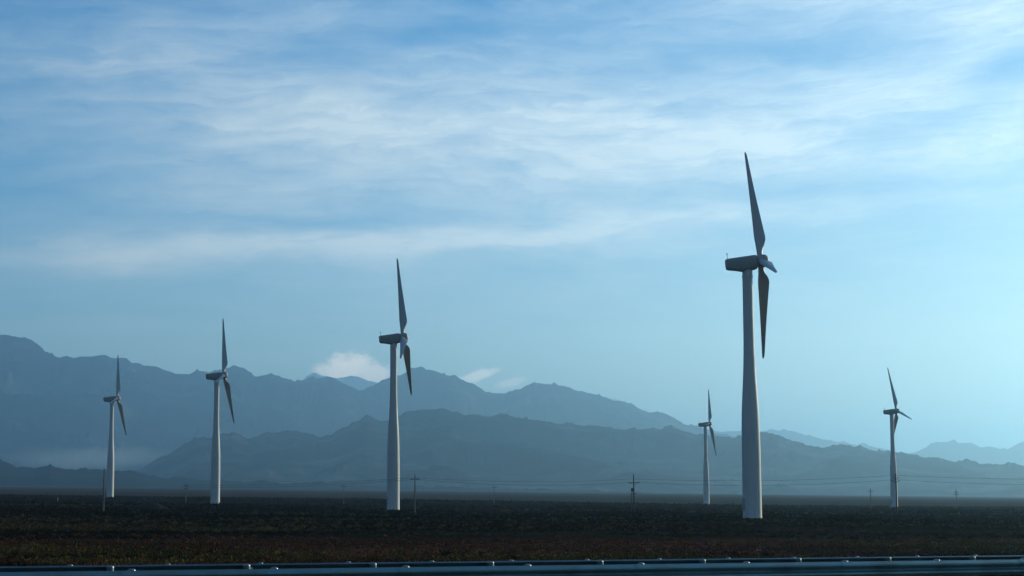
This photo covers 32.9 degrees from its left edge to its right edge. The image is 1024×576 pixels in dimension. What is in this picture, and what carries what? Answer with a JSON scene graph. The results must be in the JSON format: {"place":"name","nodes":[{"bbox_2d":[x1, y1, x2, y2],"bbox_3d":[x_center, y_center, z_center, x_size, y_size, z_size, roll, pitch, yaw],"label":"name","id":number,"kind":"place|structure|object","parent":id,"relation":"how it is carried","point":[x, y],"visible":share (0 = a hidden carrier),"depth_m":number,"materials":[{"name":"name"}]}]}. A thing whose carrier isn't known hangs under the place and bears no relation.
{"place":"outdoors","nodes":[
{"label":"outdoors","id":0,"kind":"place"},
{"bbox_2d":[0,458,649,492],"bbox_3d":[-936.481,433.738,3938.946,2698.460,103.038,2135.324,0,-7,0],"label":"foothills","id":1,"kind":"structure","parent":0,"point":[48,475],"depth_m":3935.62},
{"bbox_2d":[0,334,741,470],"bbox_3d":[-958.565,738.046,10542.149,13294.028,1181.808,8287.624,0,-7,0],"label":"mountains","id":2,"kind":"structure","parent":0,"point":[54,411],"depth_m":10905.28,"materials":[{"name":"stone"}]},
{"bbox_2d":[0,486,1023,565],"bbox_3d":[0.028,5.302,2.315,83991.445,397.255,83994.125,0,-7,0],"label":"ground","id":3,"kind":"structure","parent":0,"point":[842,501],"depth_m":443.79,"materials":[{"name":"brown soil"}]},
{"bbox_2d":[102,469,104,510],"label":"utility pole","id":4,"kind":"object","parent":3,"relation":"on","point":[103,489],"visible":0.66,"depth_m":300.07,"materials":[{"name":"concrete"}]},
{"bbox_2d":[103,355,125,496],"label":"wind turbine","id":5,"kind":"object","parent":3,"relation":"on","point":[110,468],"visible":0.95,"depth_m":708.09,"materials":[{"name":"paint"}]},
{"bbox_2d":[128,503,166,509],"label":"earth mound","id":6,"kind":"object","parent":3,"relation":"on","point":[154,506],"visible":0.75,"depth_m":348.40,"materials":[{"name":"grey soil"}]},
{"bbox_2d":[206,319,233,503],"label":"wind turbine","id":7,"kind":"object","parent":3,"relation":"on","point":[215,467],"visible":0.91,"depth_m":544.09,"materials":[{"name":"paint"}]},
{"bbox_2d":[379,259,411,509],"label":"wind turbine","id":8,"kind":"object","parent":3,"relation":"on","point":[393,470],"visible":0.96,"depth_m":403.86,"materials":[{"name":"paint"}]},
{"bbox_2d":[414,474,415,513],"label":"utility pole","id":9,"kind":"object","parent":3,"relation":"on","point":[414,496],"visible":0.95,"depth_m":334.88,"materials":[{"name":"concrete"}]},
{"bbox_2d":[273,475,989,484],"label":"power line","id":10,"kind":"object","parent":9,"relation":"attached to","point":[623,479],"visible":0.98,"depth_m":394.82,"materials":[{"name":"metal"}]},
{"bbox_2d":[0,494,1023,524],"bbox_3d":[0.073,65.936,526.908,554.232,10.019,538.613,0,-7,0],"label":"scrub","id":11,"kind":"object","parent":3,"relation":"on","point":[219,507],"visible":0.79,"depth_m":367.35,"materials":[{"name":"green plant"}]},
{"bbox_2d":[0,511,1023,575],"bbox_3d":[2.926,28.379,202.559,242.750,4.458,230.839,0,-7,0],"label":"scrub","id":12,"kind":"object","parent":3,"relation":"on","point":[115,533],"visible":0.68,"depth_m":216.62,"materials":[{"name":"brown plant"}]},
{"bbox_2d":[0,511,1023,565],"bbox_3d":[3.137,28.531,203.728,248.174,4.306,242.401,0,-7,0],"label":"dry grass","id":13,"kind":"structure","parent":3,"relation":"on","point":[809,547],"depth_m":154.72,"materials":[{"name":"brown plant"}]},
{"bbox_2d":[0,555,1023,567],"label":"guardrail","id":14,"kind":"object","parent":3,"relation":"on","point":[349,562],"visible":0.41,"depth_m":44.67,"materials":[{"name":"metal"}]},
{"bbox_2d":[631,474,636,511],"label":"utility pole","id":15,"kind":"object","parent":3,"relation":"on","point":[632,490],"visible":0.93,"depth_m":391.87,"materials":[{"name":"brown wood"}]},
{"bbox_2d":[192,479,1023,487],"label":"power line","id":16,"kind":"object","parent":15,"relation":"attached to","point":[592,484],"visible":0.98,"depth_m":394.10,"materials":[{"name":"metal"}]},
{"bbox_2d":[698,390,716,503],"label":"wind turbine","id":17,"kind":"object","parent":3,"relation":"on","point":[706,475],"visible":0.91,"depth_m":868.18,"materials":[{"name":"paint"}]},
{"bbox_2d":[725,152,776,518],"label":"wind turbine","id":18,"kind":"object","parent":3,"relation":"on","point":[751,463],"visible":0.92,"depth_m":270.92,"materials":[{"name":"paint"}]},
{"bbox_2d":[894,474,899,514],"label":"utility pole","id":19,"kind":"object","parent":3,"relation":"on","point":[896,495],"visible":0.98,"depth_m":401.90,"materials":[{"name":"brown wood"}]},
{"bbox_2d":[883,368,911,506],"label":"wind turbine","id":20,"kind":"object","parent":3,"relation":"on","point":[893,425],"visible":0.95,"depth_m":729.39,"materials":[{"name":"paint"}]},
{"bbox_3d":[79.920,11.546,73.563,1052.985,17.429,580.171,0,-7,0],"label":"median","id":21,"kind":"structure","parent":3,"relation":"on","visible":0},
{"bbox_2d":[0,558,1023,575],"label":"guardrail","id":22,"kind":"object","parent":21,"relation":"on","point":[936,567],"visible":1,"depth_m":30.98,"materials":[{"name":"metal"}]},
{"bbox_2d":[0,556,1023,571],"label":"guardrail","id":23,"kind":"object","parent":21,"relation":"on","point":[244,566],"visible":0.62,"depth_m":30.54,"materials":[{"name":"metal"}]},
{"bbox_2d":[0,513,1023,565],"bbox_3d":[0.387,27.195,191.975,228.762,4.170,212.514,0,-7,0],"label":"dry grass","id":24,"kind":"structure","parent":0,"point":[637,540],"depth_m":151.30,"materials":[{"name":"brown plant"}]},
{"bbox_2d":[0,0,1023,452],"label":"sky","id":25,"kind":"structure","parent":0,"point":[558,190],"materials":[{"name":"blue"}]},
{"bbox_2d":[137,408,1023,496],"bbox_3d":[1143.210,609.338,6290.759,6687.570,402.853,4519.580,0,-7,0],"label":"hills","id":26,"kind":"structure","parent":0,"point":[437,446],"depth_m":5876.43,"materials":[{"name":"stone"}]},
{"bbox_2d":[304,373,1023,465],"bbox_3d":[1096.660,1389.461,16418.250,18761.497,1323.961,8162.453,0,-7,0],"label":"mountains","id":27,"kind":"structure","parent":0,"point":[953,450],"depth_m":16967.95,"materials":[{"name":"grey stone"}]}
]}

